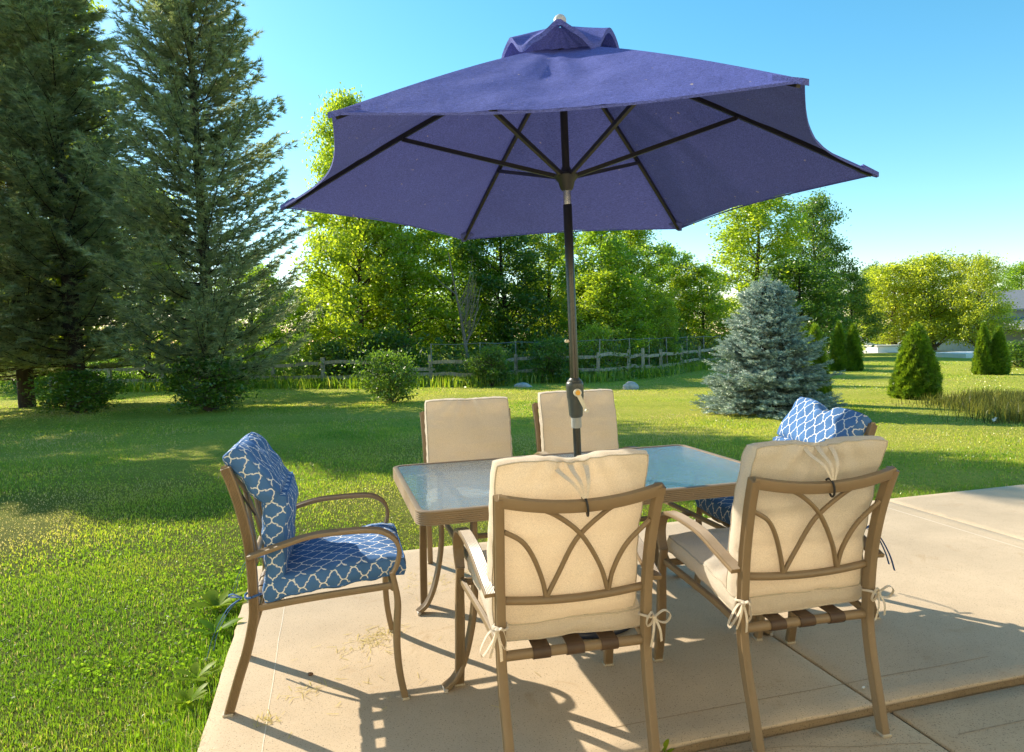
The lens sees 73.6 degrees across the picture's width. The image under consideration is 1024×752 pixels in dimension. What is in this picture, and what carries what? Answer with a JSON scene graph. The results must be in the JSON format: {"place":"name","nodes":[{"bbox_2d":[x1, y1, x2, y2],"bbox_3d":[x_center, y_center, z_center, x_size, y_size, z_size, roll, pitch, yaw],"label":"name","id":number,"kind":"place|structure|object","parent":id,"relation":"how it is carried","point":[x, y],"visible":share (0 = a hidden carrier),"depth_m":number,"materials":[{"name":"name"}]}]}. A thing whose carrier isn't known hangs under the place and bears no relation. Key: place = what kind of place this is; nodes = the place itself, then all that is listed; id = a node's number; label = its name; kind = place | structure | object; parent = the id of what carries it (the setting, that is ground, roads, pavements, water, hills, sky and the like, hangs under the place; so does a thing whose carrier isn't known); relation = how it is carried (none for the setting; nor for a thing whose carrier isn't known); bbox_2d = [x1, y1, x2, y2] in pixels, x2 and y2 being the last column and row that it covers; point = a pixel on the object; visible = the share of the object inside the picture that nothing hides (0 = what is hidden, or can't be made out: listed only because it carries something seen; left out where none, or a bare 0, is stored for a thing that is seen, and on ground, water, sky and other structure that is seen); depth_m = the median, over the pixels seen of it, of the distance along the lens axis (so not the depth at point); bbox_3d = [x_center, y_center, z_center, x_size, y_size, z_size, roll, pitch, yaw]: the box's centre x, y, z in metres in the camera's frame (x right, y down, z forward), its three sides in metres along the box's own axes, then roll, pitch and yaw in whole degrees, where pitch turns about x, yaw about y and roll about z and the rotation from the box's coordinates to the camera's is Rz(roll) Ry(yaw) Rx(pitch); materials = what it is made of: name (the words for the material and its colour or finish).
{"place":"outdoors","nodes":[
{"label":"outdoors","id":0,"kind":"place"},
{"bbox_2d":[0,334,1023,751],"bbox_3d":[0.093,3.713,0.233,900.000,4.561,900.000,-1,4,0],"label":"lawn","id":1,"kind":"structure","parent":0,"point":[198,446],"depth_m":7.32,"materials":[{"name":"green plant"}]},
{"bbox_2d":[0,216,38,368],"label":"pine tree","id":2,"kind":"object","parent":1,"relation":"on","point":[7,293],"visible":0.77,"depth_m":14.20,"materials":[{"name":"green plant"}]},
{"bbox_2d":[0,282,58,389],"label":"deciduous tree","id":3,"kind":"object","parent":1,"relation":"on","point":[14,361],"depth_m":24.99,"materials":[{"name":"green plant"}]},
{"bbox_2d":[0,5,134,407],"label":"pine tree","id":4,"kind":"object","parent":1,"relation":"on","point":[25,374],"visible":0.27,"depth_m":16.13,"materials":[{"name":"green plant"}]},
{"bbox_2d":[3,0,131,401],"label":"deciduous tree","id":5,"kind":"object","parent":1,"relation":"on","point":[47,261],"visible":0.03,"depth_m":17.92,"materials":[{"name":"plant"}]},
{"bbox_2d":[16,362,133,414],"bbox_3d":[-9.520,0.264,14.896,2.107,1.178,2.256,-4,5,-38],"label":"shrub","id":6,"kind":"object","parent":1,"relation":"on","point":[70,385],"visible":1,"depth_m":14.67,"materials":[{"name":"green plant"}]},
{"bbox_2d":[0,0,198,406],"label":"pine tree","id":7,"kind":"object","parent":1,"relation":"on","point":[45,19],"visible":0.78,"depth_m":15.54,"materials":[{"name":"green plant"}]},
{"bbox_2d":[0,545,247,751],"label":"clover","id":8,"kind":"object","parent":1,"relation":"on","point":[233,580],"visible":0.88,"depth_m":3.23,"materials":[{"name":"green plant"}]},
{"bbox_2d":[83,172,240,378],"bbox_3d":[-12.268,-3.289,23.304,5.390,7.552,5.054,-3,4,-29],"label":"deciduous tree","id":9,"kind":"object","parent":1,"relation":"on","point":[152,353],"visible":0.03,"depth_m":22.98,"materials":[{"name":"green plant"}]},
{"bbox_2d":[163,682,207,707],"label":"weed","id":10,"kind":"object","parent":1,"relation":"on","point":[183,695],"visible":1,"depth_m":2.70,"materials":[{"name":"green plant"}]},
{"bbox_2d":[59,0,322,409],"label":"pine tree","id":11,"kind":"object","parent":1,"relation":"on","point":[223,304],"visible":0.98,"depth_m":13.96,"materials":[{"name":"green plant"}]},
{"bbox_2d":[173,660,223,680],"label":"weed","id":12,"kind":"object","parent":1,"relation":"on","point":[194,667],"visible":0.99,"depth_m":2.90,"materials":[{"name":"green plant"}]},
{"bbox_2d":[155,354,270,413],"bbox_3d":[-6.384,0.079,14.384,2.256,1.428,2.107,-2,4,-5],"label":"shrub","id":13,"kind":"object","parent":1,"relation":"on","point":[185,388],"visible":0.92,"depth_m":14.13,"materials":[{"name":"green plant"}]},
{"bbox_2d":[184,589,247,608],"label":"weed","id":14,"kind":"object","parent":1,"relation":"on","point":[211,598],"visible":0.95,"depth_m":3.66,"materials":[{"name":"green plant"}]},
{"bbox_2d":[191,613,243,634],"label":"weed","id":15,"kind":"object","parent":1,"relation":"on","point":[210,625],"visible":0.97,"depth_m":3.36,"materials":[{"name":"green plant"}]},
{"bbox_2d":[213,260,299,371],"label":"deciduous tree","id":16,"kind":"object","parent":1,"relation":"on","point":[274,335],"visible":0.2,"depth_m":24.78,"materials":[{"name":"green plant"}]},
{"bbox_2d":[243,284,333,363],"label":"deciduous tree","id":17,"kind":"object","parent":1,"relation":"on","point":[322,314],"visible":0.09,"depth_m":34.86,"materials":[{"name":"green plant"}]},
{"bbox_2d":[293,82,374,350],"bbox_3d":[-6.792,-5.813,27.547,3.795,11.831,3.574,-1,4,13],"label":"deciduous tree","id":18,"kind":"object","parent":1,"relation":"on","point":[324,158],"visible":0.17,"depth_m":26.93,"materials":[{"name":"green plant"}]},
{"bbox_2d":[304,332,368,380],"bbox_3d":[-5.920,-0.551,22.558,2.256,1.785,2.107,0,4,23],"label":"shrub","id":19,"kind":"object","parent":1,"relation":"on","point":[335,347],"visible":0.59,"depth_m":22.27,"materials":[{"name":"green plant"}]},
{"bbox_2d":[283,210,430,367],"bbox_3d":[-5.691,-3.398,24.896,5.418,7.221,5.778,-3,4,-22],"label":"deciduous tree","id":20,"kind":"object","parent":1,"relation":"on","point":[347,297],"visible":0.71,"depth_m":24.07,"materials":[{"name":"green plant"}]},
{"bbox_2d":[0,332,730,394],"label":"undergrowth","id":21,"kind":"object","parent":1,"relation":"on","point":[706,355],"visible":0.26,"depth_m":22.26,"materials":[{"name":"green plant"}]},
{"bbox_2d":[314,277,449,352],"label":"deciduous tree","id":22,"kind":"object","parent":1,"relation":"on","point":[399,309],"visible":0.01,"depth_m":34.26,"materials":[{"name":"green plant"}]},
{"bbox_2d":[344,342,422,403],"bbox_3d":[-2.786,-0.073,15.422,1.685,1.428,1.805,0,4,19],"label":"shrub","id":23,"kind":"object","parent":1,"relation":"on","point":[390,368],"visible":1,"depth_m":15.18,"materials":[{"name":"green plant"}]},
{"bbox_2d":[49,346,723,391],"bbox_3d":[-2.877,-0.177,22.736,24.842,1.158,5.862,-2,4,-12],"label":"rail fence","id":24,"kind":"object","parent":1,"relation":"on","point":[515,359],"visible":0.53,"depth_m":21.67,"materials":[{"name":"grey wood"}]},
{"bbox_2d":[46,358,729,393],"bbox_3d":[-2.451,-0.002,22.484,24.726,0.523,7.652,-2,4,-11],"label":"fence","id":25,"kind":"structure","parent":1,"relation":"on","point":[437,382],"depth_m":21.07,"materials":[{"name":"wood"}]},
{"bbox_2d":[343,320,435,373],"bbox_3d":[-4.279,-0.787,22.754,2.933,2.142,2.739,-4,4,-34],"label":"shrub","id":26,"kind":"object","parent":1,"relation":"on","point":[384,336],"visible":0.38,"depth_m":22.42,"materials":[{"name":"green plant"}]},
{"bbox_2d":[342,217,469,376],"bbox_3d":[-4.077,-3.842,26.345,4.934,7.862,4.647,-2,4,-3],"label":"deciduous tree","id":27,"kind":"object","parent":1,"relation":"on","point":[436,309],"visible":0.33,"depth_m":25.66,"materials":[{"name":"green plant"}]},
{"bbox_2d":[0,285,874,387],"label":"wood floor growth","id":28,"kind":"object","parent":1,"relation":"on","point":[829,334],"visible":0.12,"depth_m":25.94,"materials":[{"name":"green plant"}]},
{"bbox_2d":[396,229,511,369],"bbox_3d":[-2.725,-3.657,28.565,5.792,7.193,5.432,0,4,18],"label":"deciduous tree","id":29,"kind":"object","parent":1,"relation":"on","point":[460,267],"visible":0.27,"depth_m":27.62,"materials":[{"name":"green plant"}]},
{"bbox_2d":[429,253,482,370],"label":"dead tree","id":30,"kind":"object","parent":1,"relation":"on","point":[466,309],"visible":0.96,"depth_m":22.50,"materials":[{"name":"wood"}]},
{"bbox_2d":[434,280,526,352],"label":"deciduous tree","id":31,"kind":"object","parent":1,"relation":"on","point":[483,316],"visible":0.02,"depth_m":35.25,"materials":[{"name":"green plant"}]},
{"bbox_2d":[455,339,517,385],"bbox_3d":[-0.587,-0.379,19.939,1.685,1.428,1.805,-4,4,-30],"label":"shrub","id":32,"kind":"object","parent":1,"relation":"on","point":[496,369],"visible":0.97,"depth_m":19.70,"materials":[{"name":"green plant"}]},
{"bbox_2d":[437,234,566,354],"bbox_3d":[-0.248,-3.738,28.858,5.493,7.211,6.730,-1,4,8],"label":"deciduous tree","id":33,"kind":"object","parent":1,"relation":"on","point":[498,283],"visible":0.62,"depth_m":27.70,"materials":[{"name":"green plant"}]},
{"bbox_2d":[514,382,531,387],"bbox_3d":[0.312,0.283,19.268,0.518,0.205,0.392,-1,4,0],"label":"boulder","id":34,"kind":"object","parent":1,"relation":"on","point":[522,384],"visible":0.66,"depth_m":19.13,"materials":[{"name":"stone"}]},
{"bbox_2d":[504,231,587,339],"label":"deciduous tree","id":35,"kind":"object","parent":1,"relation":"on","point":[559,241],"visible":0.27,"depth_m":29.87,"materials":[{"name":"green plant"}]},
{"bbox_2d":[526,332,586,382],"bbox_3d":[1.272,-0.613,20.898,1.896,1.696,2.031,0,4,27],"label":"shrub","id":36,"kind":"object","parent":1,"relation":"on","point":[550,349],"visible":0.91,"depth_m":20.63,"materials":[{"name":"green plant"}]},
{"bbox_2d":[530,273,592,339],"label":"deciduous tree","id":37,"kind":"object","parent":1,"relation":"on","point":[554,288],"visible":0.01,"depth_m":35.17,"materials":[{"name":"green plant"}]},
{"bbox_2d":[430,335,720,376],"bbox_3d":[3.771,-0.597,23.496,13.189,1.437,2.707,-4,4,-33],"label":"wire fence","id":38,"kind":"object","parent":1,"relation":"on","point":[649,349],"visible":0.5,"depth_m":22.46,"materials":[{"name":"metal"}]},
{"bbox_2d":[568,315,622,372],"bbox_3d":[2.719,-0.947,22.221,1.805,2.142,1.685,-1,4,3],"label":"shrub","id":39,"kind":"object","parent":1,"relation":"on","point":[602,333],"visible":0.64,"depth_m":21.98,"materials":[{"name":"green plant"}]},
{"bbox_2d":[545,229,662,354],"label":"deciduous tree","id":40,"kind":"object","parent":1,"relation":"on","point":[608,248],"visible":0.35,"depth_m":24.78,"materials":[{"name":"green plant"}]},
{"bbox_2d":[548,266,666,366],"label":"deciduous tree","id":41,"kind":"object","parent":1,"relation":"on","point":[605,280],"visible":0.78,"depth_m":23.74,"materials":[{"name":"green plant"}]},
{"bbox_2d":[623,381,638,389],"bbox_3d":[3.042,0.268,17.573,0.417,0.275,0.334,-1,4,0],"label":"boulder","id":42,"kind":"object","parent":1,"relation":"on","point":[630,385],"visible":0.7,"depth_m":17.44,"materials":[{"name":"stone"}]},
{"bbox_2d":[591,230,687,339],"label":"deciduous tree","id":43,"kind":"object","parent":1,"relation":"on","point":[642,240],"visible":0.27,"depth_m":27.97,"materials":[{"name":"green plant"}]},
{"bbox_2d":[649,292,684,366],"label":"deciduous tree","id":44,"kind":"object","parent":1,"relation":"on","point":[668,322],"visible":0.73,"depth_m":24.50,"materials":[{"name":"green plant"}]},
{"bbox_2d":[640,237,703,346],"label":"deciduous tree","id":45,"kind":"object","parent":1,"relation":"on","point":[687,256],"visible":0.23,"depth_m":29.96,"materials":[{"name":"green plant"}]},
{"bbox_2d":[645,326,698,362],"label":"shrub","id":46,"kind":"object","parent":1,"relation":"on","point":[682,335],"visible":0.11,"depth_m":26.84,"materials":[{"name":"green plant"}]},
{"bbox_2d":[659,258,739,353],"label":"deciduous tree","id":47,"kind":"object","parent":1,"relation":"on","point":[710,305],"visible":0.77,"depth_m":29.01,"materials":[{"name":"green plant"}]},
{"bbox_2d":[693,193,820,326],"bbox_3d":[12.708,-5.413,35.958,6.492,9.124,6.114,2,5,40],"label":"deciduous tree","id":48,"kind":"object","parent":1,"relation":"on","point":[755,214],"visible":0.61,"depth_m":35.17,"materials":[{"name":"green plant"}]},
{"bbox_2d":[689,268,847,419],"bbox_3d":[4.440,-0.553,11.870,2.631,2.639,2.682,-3,4,-17],"label":"blue spruce","id":49,"kind":"object","parent":1,"relation":"on","point":[768,372],"visible":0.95,"depth_m":11.41,"materials":[{"name":"green plant"}]},
{"bbox_2d":[746,256,866,352],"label":"deciduous tree","id":50,"kind":"object","parent":1,"relation":"on","point":[825,290],"visible":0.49,"depth_m":32.58,"materials":[{"name":"green plant"}]},
{"bbox_2d":[802,323,832,402],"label":"arborvitae","id":51,"kind":"object","parent":1,"relation":"on","point":[815,331],"visible":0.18,"depth_m":12.68,"materials":[{"name":"green plant"}]},
{"bbox_2d":[773,187,875,332],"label":"deciduous tree","id":52,"kind":"object","parent":1,"relation":"on","point":[825,245],"visible":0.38,"depth_m":38.03,"materials":[{"name":"green plant"}]},
{"bbox_2d":[828,320,848,370],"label":"arborvitae","id":53,"kind":"object","parent":1,"relation":"on","point":[838,347],"visible":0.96,"depth_m":23.25,"materials":[{"name":"green plant"}]},
{"bbox_2d":[846,323,864,370],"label":"arborvitae","id":54,"kind":"object","parent":1,"relation":"on","point":[854,352],"visible":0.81,"depth_m":23.22,"materials":[{"name":"green plant"}]},
{"bbox_2d":[826,268,897,345],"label":"deciduous tree","id":55,"kind":"object","parent":1,"relation":"on","point":[871,319],"visible":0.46,"depth_m":39.16,"materials":[{"name":"green plant"}]},
{"bbox_2d":[859,259,884,346],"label":"deciduous tree","id":56,"kind":"object","parent":1,"relation":"on","point":[866,268],"visible":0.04,"depth_m":58.87,"materials":[{"name":"green plant"}]},
{"bbox_2d":[840,256,952,345],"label":"deciduous tree","id":57,"kind":"object","parent":1,"relation":"on","point":[890,273],"visible":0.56,"depth_m":42.38,"materials":[{"name":"green plant"}]},
{"bbox_2d":[886,320,944,399],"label":"arborvitae","id":58,"kind":"object","parent":1,"relation":"on","point":[917,373],"visible":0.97,"depth_m":13.40,"materials":[{"name":"green plant"}]},
{"bbox_2d":[875,246,991,349],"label":"deciduous tree","id":59,"kind":"object","parent":1,"relation":"on","point":[932,260],"visible":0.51,"depth_m":41.71,"materials":[{"name":"green plant"}]},
{"bbox_2d":[888,290,1023,350],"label":"house","id":60,"kind":"structure","parent":1,"relation":"on","point":[1017,294],"depth_m":58.76,"materials":[{"name":"grey paint"}]},
{"bbox_2d":[934,249,1023,350],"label":"deciduous tree","id":61,"kind":"object","parent":1,"relation":"on","point":[982,277],"visible":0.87,"depth_m":39.30,"materials":[{"name":"green plant"}]},
{"bbox_2d":[970,321,993,374],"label":"arborvitae","id":62,"kind":"object","parent":1,"relation":"on","point":[982,359],"visible":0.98,"depth_m":20.18,"materials":[{"name":"green plant"}]},
{"bbox_2d":[989,325,1012,374],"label":"arborvitae","id":63,"kind":"object","parent":1,"relation":"on","point":[1001,360],"visible":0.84,"depth_m":20.05,"materials":[{"name":"green plant"}]},
{"bbox_2d":[988,258,1023,290],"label":"deciduous tree","id":64,"kind":"object","parent":1,"relation":"on","point":[1014,273],"visible":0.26,"depth_m":64.25,"materials":[{"name":"green plant"}]},
{"bbox_2d":[1006,338,1023,366],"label":"shrub","id":65,"kind":"object","parent":1,"relation":"on","point":[1016,351],"visible":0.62,"depth_m":23.31,"materials":[{"name":"green plant"}]},
{"bbox_2d":[78,0,1023,342],"label":"sky","id":66,"kind":"structure","parent":0,"point":[926,95],"materials":[{"name":"blue"}]},
{"bbox_2d":[197,484,1023,751],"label":"patio","id":67,"kind":"structure","parent":0,"point":[957,596],"depth_m":2.85,"materials":[{"name":"concrete"}]},
{"bbox_2d":[206,432,409,717],"bbox_3d":[-0.824,0.736,2.821,0.734,1.008,0.665,-2,4,-14],"label":"patio chair","id":68,"kind":"object","parent":67,"relation":"on","point":[292,564],"visible":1,"depth_m":2.58,"materials":[{"name":"blue fabric"}]},
{"bbox_2d":[252,562,539,738],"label":"grass clippings","id":69,"kind":"object","parent":67,"relation":"on","point":[371,639],"depth_m":3.01,"materials":[{"name":"plant"}]},
{"bbox_2d":[415,396,511,604],"bbox_3d":[-0.218,0.650,3.871,0.665,1.018,0.697,-2,4,-10],"label":"patio chair","id":70,"kind":"object","parent":67,"relation":"on","point":[455,429],"visible":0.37,"depth_m":4.00,"materials":[{"name":"beige fabric"}]},
{"bbox_2d":[453,449,670,751],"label":"patio chair","id":71,"kind":"object","parent":67,"relation":"on","point":[565,551],"visible":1,"depth_m":2.18,"materials":[{"name":"beige fabric"}]},
{"bbox_2d":[280,14,878,638],"bbox_3d":[0.268,-0.224,3.182,2.718,2.809,2.494,-1,4,0],"label":"patio umbrella","id":72,"kind":"object","parent":67,"relation":"on","point":[558,126],"visible":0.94,"depth_m":3.25,"materials":[{"name":"blue fabric"}]},
{"bbox_2d":[393,444,772,692],"bbox_3d":[0.325,0.815,3.287,1.670,0.730,1.000,-2,4,-15],"label":"patio table","id":73,"kind":"object","parent":67,"relation":"on","point":[442,517],"visible":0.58,"depth_m":3.10,"materials":[{"name":"clear glass"}]},
{"bbox_2d":[532,389,658,566],"bbox_3d":[0.467,0.611,4.215,0.665,1.018,0.697,-2,4,-11],"label":"patio chair","id":74,"kind":"object","parent":67,"relation":"on","point":[554,429],"visible":0.34,"depth_m":4.34,"materials":[{"name":"beige fabric"}]},
{"bbox_2d":[261,508,1023,751],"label":"patio tooled line","id":75,"kind":"object","parent":67,"relation":"on","point":[284,607],"visible":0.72,"depth_m":3.04,"materials":[{"name":"beige concrete"}]},
{"bbox_2d":[692,397,894,640],"bbox_3d":[1.357,0.640,3.388,0.734,1.019,0.665,-2,4,-10],"label":"patio chair","id":76,"kind":"object","parent":67,"relation":"on","point":[805,419],"visible":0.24,"depth_m":3.33,"materials":[{"name":"blue fabric"}]},
{"bbox_2d":[661,677,1023,751],"bbox_3d":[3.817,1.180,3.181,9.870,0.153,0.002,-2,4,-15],"label":"patio step","id":77,"kind":"object","parent":67,"relation":"attached to","point":[740,738],"visible":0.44,"depth_m":2.46,"materials":[{"name":"concrete"}]},
{"bbox_2d":[800,322,808,343],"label":"arborvitae","id":78,"kind":"object","parent":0,"point":[804,329],"visible":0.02,"depth_m":17.51,"materials":[{"name":"green plant"}]},
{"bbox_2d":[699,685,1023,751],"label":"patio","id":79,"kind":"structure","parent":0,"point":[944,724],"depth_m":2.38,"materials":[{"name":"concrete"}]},
{"bbox_2d":[662,739,674,751],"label":"weed","id":80,"kind":"object","parent":79,"relation":"on","point":[665,744],"visible":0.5,"depth_m":2.28,"materials":[{"name":"green plant"}]},
{"bbox_2d":[652,436,899,751],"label":"patio chair","id":81,"kind":"object","parent":79,"relation":"on","point":[793,541],"visible":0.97,"depth_m":2.35,"materials":[{"name":"beige fabric"}]},
{"bbox_2d":[608,656,1023,751],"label":"patio crack","id":82,"kind":"object","parent":79,"relation":"on","point":[836,685],"visible":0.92,"depth_m":2.42,"materials":[{"name":"concrete"}]},
{"bbox_2d":[724,604,949,751],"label":"joint soil","id":83,"kind":"structure","parent":79,"relation":"on","point":[913,727],"depth_m":2.41,"materials":[{"name":"brown soil"}]},
{"bbox_2d":[827,350,942,352],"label":"pool paving","id":84,"kind":"structure","parent":0,"point":[898,352],"depth_m":41.65,"materials":[{"name":"white concrete"}]},
{"bbox_2d":[863,344,900,352],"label":"pool box","id":85,"kind":"object","parent":84,"relation":"on","point":[887,348],"visible":0.68,"depth_m":40.92,"materials":[{"name":"white paint"}]},
{"bbox_2d":[936,351,973,357],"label":"deck slab","id":86,"kind":"structure","parent":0,"point":[964,354],"depth_m":31.85,"materials":[{"name":"white paint"}]},
{"bbox_2d":[891,386,1023,423],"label":"tall grass","id":87,"kind":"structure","parent":0,"point":[1006,405],"depth_m":11.24,"materials":[{"name":"green plant"}]}
]}

